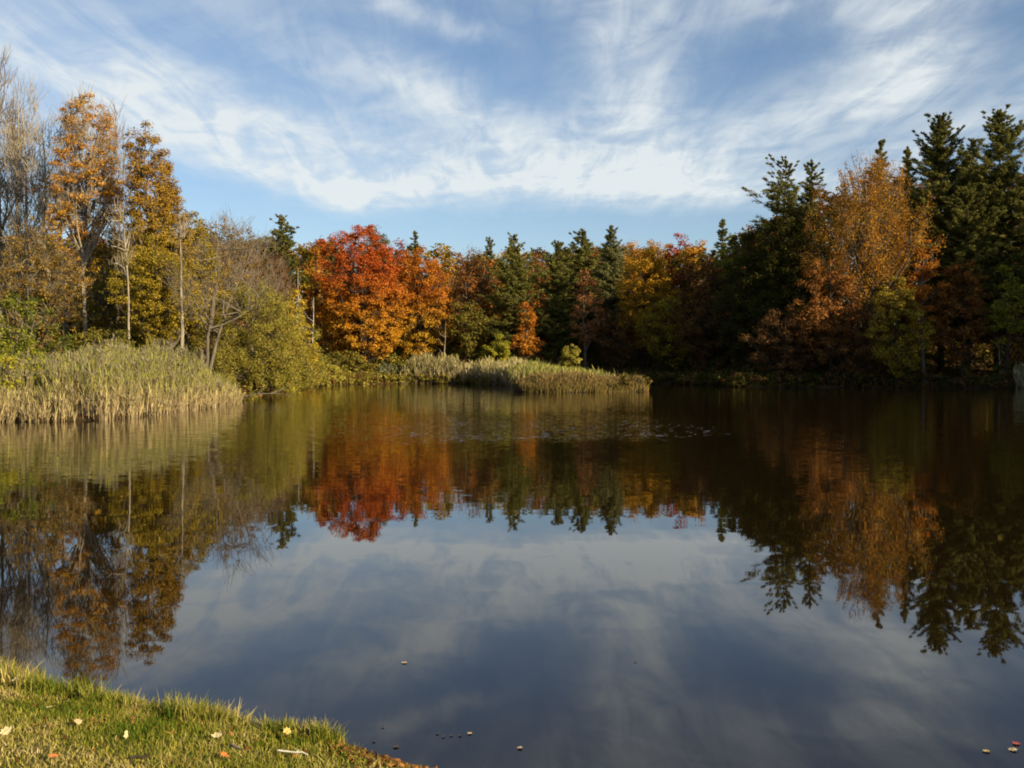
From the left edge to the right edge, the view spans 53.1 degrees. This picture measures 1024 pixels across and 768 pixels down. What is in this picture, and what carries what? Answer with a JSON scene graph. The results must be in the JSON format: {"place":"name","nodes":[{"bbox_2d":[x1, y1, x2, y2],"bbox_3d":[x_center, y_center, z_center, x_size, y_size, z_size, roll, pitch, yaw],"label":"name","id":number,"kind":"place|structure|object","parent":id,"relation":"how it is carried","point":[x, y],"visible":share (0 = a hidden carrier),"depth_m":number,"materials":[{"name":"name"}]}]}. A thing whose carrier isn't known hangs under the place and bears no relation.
{"place":"outdoors","nodes":[
{"label":"outdoors","id":0,"kind":"place"},
{"bbox_2d":[0,654,423,767],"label":"grass","id":1,"kind":"structure","parent":0,"point":[173,713],"depth_m":5.82,"materials":[{"name":"green plant"}]},
{"bbox_2d":[0,725,12,734],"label":"fallen leaf","id":2,"kind":"object","parent":1,"relation":"on","point":[6,730],"visible":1,"depth_m":5.59,"materials":[{"name":"yellow plant"}]},
{"bbox_2d":[130,754,149,758],"bbox_3d":[-1.915,1.917,5.270,0.097,0.021,0.024,0,1,-25],"label":"stick","id":3,"kind":"object","parent":1,"relation":"on","point":[139,756],"visible":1,"depth_m":5.26,"materials":[{"name":"brown wood"}]},
{"bbox_2d":[211,732,221,737],"bbox_3d":[-1.626,1.943,5.649,0.061,0.011,0.097,-6,13,-27],"label":"fallen leaf","id":4,"kind":"object","parent":1,"relation":"on","point":[215,734],"visible":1,"depth_m":5.67,"materials":[{"name":"beige plant"}]},
{"bbox_2d":[230,743,241,749],"bbox_3d":[-1.474,1.940,5.485,0.033,0.023,0.111,-1,1,-44],"label":"stick","id":5,"kind":"object","parent":1,"relation":"on","point":[234,746],"visible":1,"depth_m":5.48,"materials":[{"name":"wood"}]},
{"bbox_2d":[283,727,293,734],"bbox_3d":[-1.225,1.917,5.655,0.085,0.013,0.063,1,25,-31],"label":"fallen leaf","id":6,"kind":"object","parent":1,"relation":"on","point":[287,730],"visible":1,"depth_m":5.65,"materials":[{"name":"yellow plant"}]},
{"bbox_2d":[277,749,308,754],"bbox_3d":[-1.162,1.955,5.440,0.172,0.022,0.027,0,1,6],"label":"stick","id":7,"kind":"object","parent":1,"relation":"on","point":[292,751],"visible":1,"depth_m":5.43,"materials":[{"name":"beige wood"}]},
{"bbox_2d":[0,335,1022,767],"bbox_3d":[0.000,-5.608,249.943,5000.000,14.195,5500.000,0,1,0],"label":"ground","id":8,"kind":"structure","parent":0,"point":[38,753],"depth_m":5.92,"materials":[{"name":"green plant"}]},
{"bbox_2d":[0,343,49,400],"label":"green bush","id":9,"kind":"object","parent":8,"relation":"on","point":[8,359],"visible":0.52,"depth_m":45.10,"materials":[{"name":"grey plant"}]},
{"bbox_2d":[0,45,52,344],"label":"bare tree","id":10,"kind":"object","parent":8,"relation":"on","point":[5,219],"visible":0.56,"depth_m":95.71,"materials":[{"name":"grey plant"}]},
{"bbox_2d":[0,83,55,311],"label":"bare tree","id":11,"kind":"object","parent":8,"relation":"on","point":[19,255],"visible":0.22,"depth_m":102.97,"materials":[{"name":"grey plant"}]},
{"bbox_2d":[0,72,62,355],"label":"bare tree","id":12,"kind":"object","parent":8,"relation":"on","point":[13,157],"visible":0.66,"depth_m":93.25,"materials":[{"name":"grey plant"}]},
{"bbox_2d":[0,290,75,364],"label":"green bush","id":13,"kind":"object","parent":8,"relation":"on","point":[25,312],"visible":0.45,"depth_m":55.67,"materials":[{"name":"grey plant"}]},
{"bbox_2d":[12,97,79,356],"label":"bare tree","id":14,"kind":"object","parent":8,"relation":"on","point":[44,175],"visible":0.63,"depth_m":89.22,"materials":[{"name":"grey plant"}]},
{"bbox_2d":[0,207,94,350],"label":"rusty tree","id":15,"kind":"object","parent":8,"relation":"on","point":[54,289],"visible":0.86,"depth_m":81.29,"materials":[{"name":"brown plant"}]},
{"bbox_2d":[28,173,105,350],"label":"golden maple","id":16,"kind":"object","parent":8,"relation":"on","point":[57,233],"visible":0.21,"depth_m":99.27,"materials":[{"name":"orange plant"}]},
{"bbox_2d":[41,81,127,342],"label":"rusty maple","id":17,"kind":"object","parent":8,"relation":"on","point":[67,207],"visible":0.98,"depth_m":86.56,"materials":[{"name":"orange plant"}]},
{"bbox_2d":[64,220,137,346],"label":"rusty tree","id":18,"kind":"object","parent":8,"relation":"on","point":[103,321],"visible":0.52,"depth_m":90.90,"materials":[{"name":"brown plant"}]},
{"bbox_2d":[66,327,148,355],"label":"green bush","id":19,"kind":"object","parent":8,"relation":"on","point":[78,337],"visible":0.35,"depth_m":67.05,"materials":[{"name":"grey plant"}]},
{"bbox_2d":[81,97,144,322],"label":"bare tree","id":20,"kind":"object","parent":8,"relation":"on","point":[118,159],"visible":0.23,"depth_m":96.86,"materials":[{"name":"brown plant"}]},
{"bbox_2d":[104,197,136,339],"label":"slender tree","id":21,"kind":"object","parent":8,"relation":"on","point":[125,253],"visible":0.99,"depth_m":73.96,"materials":[{"name":"orange plant"}]},
{"bbox_2d":[0,333,244,421],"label":"reed bed","id":22,"kind":"object","parent":8,"relation":"on","point":[106,381],"visible":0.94,"depth_m":46.68,"materials":[{"name":"green plant"}]},
{"bbox_2d":[115,120,176,348],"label":"olive oak","id":23,"kind":"object","parent":8,"relation":"on","point":[145,202],"visible":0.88,"depth_m":82.97,"materials":[{"name":"orange plant"}]},
{"bbox_2d":[103,233,198,355],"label":"yellow tree","id":24,"kind":"object","parent":8,"relation":"on","point":[157,321],"visible":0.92,"depth_m":79.06,"materials":[{"name":"green plant"}]},
{"bbox_2d":[114,159,208,355],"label":"olive oak","id":25,"kind":"object","parent":8,"relation":"on","point":[177,198],"visible":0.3,"depth_m":85.20,"materials":[{"name":"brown plant"}]},
{"bbox_2d":[170,213,192,352],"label":"dead tree","id":26,"kind":"object","parent":8,"relation":"on","point":[180,227],"visible":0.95,"depth_m":73.91,"materials":[{"name":"grey wood"}]},
{"bbox_2d":[161,210,230,358],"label":"olive tree","id":27,"kind":"object","parent":8,"relation":"on","point":[199,230],"visible":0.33,"depth_m":95.18,"materials":[{"name":"green plant"}]},
{"bbox_2d":[185,233,237,367],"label":"tawny tree","id":28,"kind":"object","parent":8,"relation":"on","point":[218,289],"visible":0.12,"depth_m":97.77,"materials":[{"name":"brown plant"}]},
{"bbox_2d":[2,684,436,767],"bbox_3d":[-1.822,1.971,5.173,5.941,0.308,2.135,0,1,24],"label":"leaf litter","id":29,"kind":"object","parent":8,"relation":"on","point":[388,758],"visible":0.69,"depth_m":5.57,"materials":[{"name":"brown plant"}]},
{"bbox_2d":[155,202,291,373],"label":"bare tree","id":30,"kind":"object","parent":8,"relation":"on","point":[211,319],"visible":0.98,"depth_m":75.77,"materials":[{"name":"brown plant"}]},
{"bbox_2d":[191,205,271,367],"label":"grey tree","id":31,"kind":"object","parent":8,"relation":"on","point":[236,252],"visible":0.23,"depth_m":111.40,"materials":[{"name":"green plant"}]},
{"bbox_2d":[185,276,338,393],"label":"willow bush","id":32,"kind":"object","parent":8,"relation":"on","point":[285,371],"visible":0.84,"depth_m":84.12,"materials":[{"name":"green plant"}]},
{"bbox_2d":[233,221,294,371],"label":"grey tree","id":33,"kind":"object","parent":8,"relation":"on","point":[273,268],"visible":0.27,"depth_m":123.52,"materials":[{"name":"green plant"}]},
{"bbox_2d":[248,249,303,349],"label":"brown tree","id":34,"kind":"object","parent":8,"relation":"on","point":[276,260],"visible":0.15,"depth_m":145.40,"materials":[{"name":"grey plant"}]},
{"bbox_2d":[259,214,318,327],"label":"spruce","id":35,"kind":"object","parent":8,"relation":"on","point":[288,243],"visible":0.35,"depth_m":170.71,"materials":[{"name":"green plant"}]},
{"bbox_2d":[261,324,320,384],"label":"willow bush","id":36,"kind":"object","parent":8,"relation":"on","point":[297,344],"visible":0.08,"depth_m":112.88,"materials":[{"name":"green plant"}]},
{"bbox_2d":[283,288,314,348],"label":"yellow birch","id":37,"kind":"object","parent":8,"relation":"on","point":[295,304],"visible":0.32,"depth_m":123.67,"materials":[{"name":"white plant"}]},
{"bbox_2d":[305,302,313,342],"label":"dead tree","id":38,"kind":"object","parent":8,"relation":"on","point":[313,318],"visible":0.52,"depth_m":133.88,"materials":[{"name":"grey wood"}]},
{"bbox_2d":[306,340,319,366],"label":"yellow birch","id":39,"kind":"object","parent":8,"relation":"on","point":[315,343],"visible":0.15,"depth_m":131.96,"materials":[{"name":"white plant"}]},
{"bbox_2d":[302,239,331,353],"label":"orange tree","id":40,"kind":"object","parent":8,"relation":"on","point":[314,293],"visible":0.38,"depth_m":164.42,"materials":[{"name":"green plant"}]},
{"bbox_2d":[322,364,341,373],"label":"green shrub","id":41,"kind":"object","parent":8,"relation":"on","point":[335,368],"visible":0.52,"depth_m":139.29,"materials":[{"name":"green plant"}]},
{"bbox_2d":[320,349,373,371],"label":"green shrub","id":42,"kind":"object","parent":8,"relation":"on","point":[351,359],"visible":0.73,"depth_m":146.88,"materials":[{"name":"green plant"}]},
{"bbox_2d":[310,224,413,372],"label":"red maple","id":43,"kind":"object","parent":8,"relation":"on","point":[372,325],"visible":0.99,"depth_m":149.14,"materials":[{"name":"red leaves"},{"name":"orange leaves"},{"name":"dark bark"}]},
{"bbox_2d":[360,224,390,351],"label":"pale tree","id":44,"kind":"object","parent":8,"relation":"on","point":[384,240],"visible":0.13,"depth_m":184.39,"materials":[{"name":"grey plant"}]},
{"bbox_2d":[374,362,401,379],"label":"green shrub","id":45,"kind":"object","parent":8,"relation":"on","point":[382,368],"visible":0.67,"depth_m":144.13,"materials":[{"name":"green plant"}]},
{"bbox_2d":[383,238,412,352],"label":"red tree","id":46,"kind":"object","parent":8,"relation":"on","point":[401,248],"visible":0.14,"depth_m":177.58,"materials":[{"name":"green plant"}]},
{"bbox_2d":[381,359,433,379],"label":"green shrub","id":47,"kind":"object","parent":8,"relation":"on","point":[400,364],"visible":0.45,"depth_m":144.24,"materials":[{"name":"green plant"}]},
{"bbox_2d":[408,231,423,339],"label":"spruce","id":48,"kind":"object","parent":8,"relation":"on","point":[415,241],"visible":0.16,"depth_m":195.22,"materials":[{"name":"green plant"}]},
{"bbox_2d":[387,245,454,358],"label":"orange maple","id":49,"kind":"object","parent":8,"relation":"on","point":[419,303],"visible":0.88,"depth_m":157.24,"materials":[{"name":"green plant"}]},
{"bbox_2d":[419,245,461,354],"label":"brown oak","id":50,"kind":"object","parent":8,"relation":"on","point":[453,261],"visible":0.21,"depth_m":171.57,"materials":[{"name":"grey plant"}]},
{"bbox_2d":[439,325,445,353],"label":"dead tree","id":51,"kind":"object","parent":8,"relation":"on","point":[445,339],"visible":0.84,"depth_m":149.81,"materials":[{"name":"grey wood"}]},
{"bbox_2d":[399,352,528,385],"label":"reed bed","id":52,"kind":"object","parent":8,"relation":"on","point":[483,367],"visible":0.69,"depth_m":142.10,"materials":[{"name":"plant"}]},
{"bbox_2d":[442,300,491,362],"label":"olive tree","id":53,"kind":"object","parent":8,"relation":"on","point":[471,342],"visible":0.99,"depth_m":155.21,"materials":[{"name":"green plant"}]},
{"bbox_2d":[439,244,496,362],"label":"brown oak","id":54,"kind":"object","parent":8,"relation":"on","point":[483,286],"visible":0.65,"depth_m":163.09,"materials":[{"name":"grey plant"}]},
{"bbox_2d":[477,237,500,353],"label":"pine","id":55,"kind":"object","parent":8,"relation":"on","point":[489,251],"visible":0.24,"depth_m":185.29,"materials":[{"name":"green plant"}]},
{"bbox_2d":[478,333,510,362],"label":"green shrub","id":56,"kind":"object","parent":8,"relation":"on","point":[503,353],"visible":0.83,"depth_m":146.19,"materials":[{"name":"green plant"}]},
{"bbox_2d":[484,249,517,339],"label":"conifer tree","id":57,"kind":"object","parent":8,"relation":"on","point":[494,307],"visible":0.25,"depth_m":175.56,"materials":[{"name":"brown plant"}]},
{"bbox_2d":[0,324,1023,399],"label":"undergrowth","id":58,"kind":"object","parent":8,"relation":"on","point":[732,377],"visible":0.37,"depth_m":127.17,"materials":[{"name":"green plant"}]},
{"bbox_2d":[243,385,292,396],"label":"fallen branch","id":59,"kind":"object","parent":58,"relation":"on","point":[266,393],"visible":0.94,"depth_m":69.68,"materials":[{"name":"wood"}]},
{"bbox_2d":[475,232,549,357],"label":"pine","id":60,"kind":"object","parent":8,"relation":"on","point":[515,279],"visible":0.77,"depth_m":156.82,"materials":[{"name":"green plant"}]},
{"bbox_2d":[2,168,1023,371],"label":"woodland","id":61,"kind":"object","parent":8,"relation":"on","point":[305,254],"visible":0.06,"depth_m":167.93,"materials":[{"name":"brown plant"}]},
{"bbox_2d":[509,302,545,360],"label":"orange tree","id":62,"kind":"object","parent":8,"relation":"on","point":[525,343],"visible":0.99,"depth_m":149.33,"materials":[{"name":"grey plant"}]},
{"bbox_2d":[524,268,540,355],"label":"orange tree","id":63,"kind":"object","parent":8,"relation":"on","point":[532,292],"visible":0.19,"depth_m":170.90,"materials":[{"name":"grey plant"}]},
{"bbox_2d":[521,252,552,360],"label":"conifer tree","id":64,"kind":"object","parent":8,"relation":"on","point":[541,264],"visible":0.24,"depth_m":167.20,"materials":[{"name":"brown plant"}]},
{"bbox_2d":[504,358,614,386],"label":"reed bed","id":65,"kind":"object","parent":8,"relation":"on","point":[519,371],"visible":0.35,"depth_m":105.84,"materials":[{"name":"green plant"}]},
{"bbox_2d":[530,240,590,362],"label":"pine","id":66,"kind":"object","parent":8,"relation":"on","point":[559,277],"visible":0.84,"depth_m":158.42,"materials":[{"name":"green plant"}]},
{"bbox_2d":[557,343,582,366],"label":"round shrub","id":67,"kind":"object","parent":8,"relation":"on","point":[570,355],"visible":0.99,"depth_m":141.41,"materials":[{"name":"green plant"}]},
{"bbox_2d":[554,228,606,358],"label":"pine","id":68,"kind":"object","parent":8,"relation":"on","point":[581,262],"visible":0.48,"depth_m":171.06,"materials":[{"name":"green plant"}]},
{"bbox_2d":[512,371,649,392],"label":"sedge","id":69,"kind":"object","parent":8,"relation":"on","point":[560,381],"visible":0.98,"depth_m":93.57,"materials":[{"name":"green plant"}]},
{"bbox_2d":[568,268,605,368],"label":"pink tree","id":70,"kind":"object","parent":8,"relation":"on","point":[581,290],"visible":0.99,"depth_m":151.63,"materials":[{"name":"grey plant"}]},
{"bbox_2d":[588,224,638,361],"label":"pine","id":71,"kind":"object","parent":8,"relation":"on","point":[612,252],"visible":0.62,"depth_m":163.09,"materials":[{"name":"green plant"}]},
{"bbox_2d":[611,240,643,353],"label":"conifer tree","id":72,"kind":"object","parent":8,"relation":"on","point":[635,251],"visible":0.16,"depth_m":175.27,"materials":[{"name":"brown plant"}]},
{"bbox_2d":[612,246,690,372],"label":"yellow maple","id":73,"kind":"object","parent":8,"relation":"on","point":[644,286],"visible":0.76,"depth_m":152.53,"materials":[{"name":"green plant"}]},
{"bbox_2d":[636,239,676,314],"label":"orange tree","id":74,"kind":"object","parent":8,"relation":"on","point":[650,243],"visible":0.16,"depth_m":183.20,"materials":[{"name":"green plant"}]},
{"bbox_2d":[632,295,697,372],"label":"shaded tree","id":75,"kind":"object","parent":8,"relation":"on","point":[667,353],"visible":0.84,"depth_m":146.82,"materials":[{"name":"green plant"}]},
{"bbox_2d":[663,233,694,301],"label":"red tree","id":76,"kind":"object","parent":8,"relation":"on","point":[669,255],"visible":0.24,"depth_m":177.43,"materials":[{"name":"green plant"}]},
{"bbox_2d":[669,239,717,360],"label":"orange tree","id":77,"kind":"object","parent":8,"relation":"on","point":[693,261],"visible":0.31,"depth_m":161.24,"materials":[{"name":"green plant"}]},
{"bbox_2d":[666,260,747,373],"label":"shaded tree","id":78,"kind":"object","parent":8,"relation":"on","point":[705,350],"visible":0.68,"depth_m":143.07,"materials":[{"name":"green plant"}]},
{"bbox_2d":[710,219,729,321],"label":"spruce","id":79,"kind":"object","parent":8,"relation":"on","point":[722,234],"visible":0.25,"depth_m":167.35,"materials":[{"name":"green plant"}]},
{"bbox_2d":[716,246,741,362],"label":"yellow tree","id":80,"kind":"object","parent":8,"relation":"on","point":[723,275],"visible":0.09,"depth_m":151.87,"materials":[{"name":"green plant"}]},
{"bbox_2d":[710,222,790,375],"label":"dark tree","id":81,"kind":"object","parent":8,"relation":"on","point":[740,347],"visible":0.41,"depth_m":133.01,"materials":[{"name":"green plant"}]},
{"bbox_2d":[718,154,817,341],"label":"pine","id":82,"kind":"object","parent":8,"relation":"on","point":[780,190],"visible":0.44,"depth_m":133.01,"materials":[{"name":"green plant"}]},
{"bbox_2d":[739,304,824,381],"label":"brown tree","id":83,"kind":"object","parent":8,"relation":"on","point":[788,356],"visible":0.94,"depth_m":121.23,"materials":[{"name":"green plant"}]},
{"bbox_2d":[730,196,835,370],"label":"dark tree","id":84,"kind":"object","parent":8,"relation":"on","point":[786,249],"visible":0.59,"depth_m":127.99,"materials":[{"name":"green plant"}]},
{"bbox_2d":[792,158,833,369],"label":"pine","id":85,"kind":"object","parent":8,"relation":"on","point":[806,196],"visible":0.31,"depth_m":135.93,"materials":[{"name":"green plant"}]},
{"bbox_2d":[792,250,864,383],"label":"rusty tree","id":86,"kind":"object","parent":8,"relation":"on","point":[826,325],"visible":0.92,"depth_m":117.88,"materials":[{"name":"brown plant"}]},
{"bbox_2d":[814,302,882,380],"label":"brown tree","id":87,"kind":"object","parent":8,"relation":"on","point":[861,357],"visible":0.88,"depth_m":116.83,"materials":[{"name":"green plant"}]},
{"bbox_2d":[798,145,947,374],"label":"orange beech","id":88,"kind":"object","parent":8,"relation":"on","point":[872,244],"visible":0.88,"depth_m":120.69,"materials":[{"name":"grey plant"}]},
{"bbox_2d":[859,139,903,356],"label":"pine","id":89,"kind":"object","parent":8,"relation":"on","point":[881,144],"visible":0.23,"depth_m":137.15,"materials":[{"name":"green plant"}]},
{"bbox_2d":[863,275,934,387],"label":"tree","id":90,"kind":"object","parent":8,"relation":"on","point":[885,357],"visible":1,"depth_m":113.12,"materials":[{"name":"olive-green leaves"},{"name":"dark bark"}]},
{"bbox_2d":[889,145,924,358],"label":"pine","id":91,"kind":"object","parent":8,"relation":"on","point":[907,152],"visible":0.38,"depth_m":139.23,"materials":[{"name":"green plant"}]},
{"bbox_2d":[902,239,950,382],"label":"orange tree","id":92,"kind":"object","parent":8,"relation":"on","point":[930,274],"visible":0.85,"depth_m":116.71,"materials":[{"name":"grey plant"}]},
{"bbox_2d":[886,111,985,369],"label":"pine","id":93,"kind":"object","parent":8,"relation":"on","point":[937,161],"visible":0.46,"depth_m":126.60,"materials":[{"name":"green plant"}]},
{"bbox_2d":[924,260,993,380],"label":"rusty tree","id":94,"kind":"object","parent":8,"relation":"on","point":[967,312],"visible":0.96,"depth_m":116.35,"materials":[{"name":"brown plant"}]},
{"bbox_2d":[911,182,1021,367],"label":"pine","id":95,"kind":"object","parent":8,"relation":"on","point":[972,225],"visible":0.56,"depth_m":120.60,"materials":[{"name":"green plant"}]},
{"bbox_2d":[943,137,1005,363],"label":"pine","id":96,"kind":"object","parent":8,"relation":"on","point":[973,143],"visible":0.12,"depth_m":133.57,"materials":[{"name":"green plant"}]},
{"bbox_2d":[928,104,1023,370],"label":"pine","id":97,"kind":"object","parent":8,"relation":"on","point":[996,181],"visible":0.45,"depth_m":122.33,"materials":[{"name":"green plant"}]},
{"bbox_2d":[994,335,1002,374],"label":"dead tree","id":98,"kind":"object","parent":8,"relation":"on","point":[999,354],"visible":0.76,"depth_m":115.93,"materials":[{"name":"grey wood"}]},
{"bbox_2d":[979,304,1023,371],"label":"brown tree","id":99,"kind":"object","parent":8,"relation":"on","point":[1018,349],"visible":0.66,"depth_m":117.77,"materials":[{"name":"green plant"}]},
{"bbox_2d":[983,161,1023,342],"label":"pine","id":100,"kind":"object","parent":8,"relation":"on","point":[1019,210],"visible":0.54,"depth_m":119.86,"materials":[{"name":"green plant"}]},
{"bbox_2d":[987,264,1023,384],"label":"green tree","id":101,"kind":"object","parent":8,"relation":"on","point":[1003,268],"visible":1,"depth_m":112.47,"materials":[{"name":"green plant"}]},
{"bbox_2d":[1012,362,1023,388],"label":"rock","id":102,"kind":"object","parent":8,"relation":"on","point":[1018,374],"visible":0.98,"depth_m":109.97,"materials":[{"name":"grey stone"}]},
{"bbox_2d":[0,384,1023,767],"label":"water","id":103,"kind":"structure","parent":0,"point":[684,576],"depth_m":11.24,"materials":[{"name":"blue liquid"}]},
{"bbox_2d":[0,0,1023,303],"label":"sky","id":104,"kind":"structure","parent":0,"point":[457,124],"materials":[{"name":"blue"}]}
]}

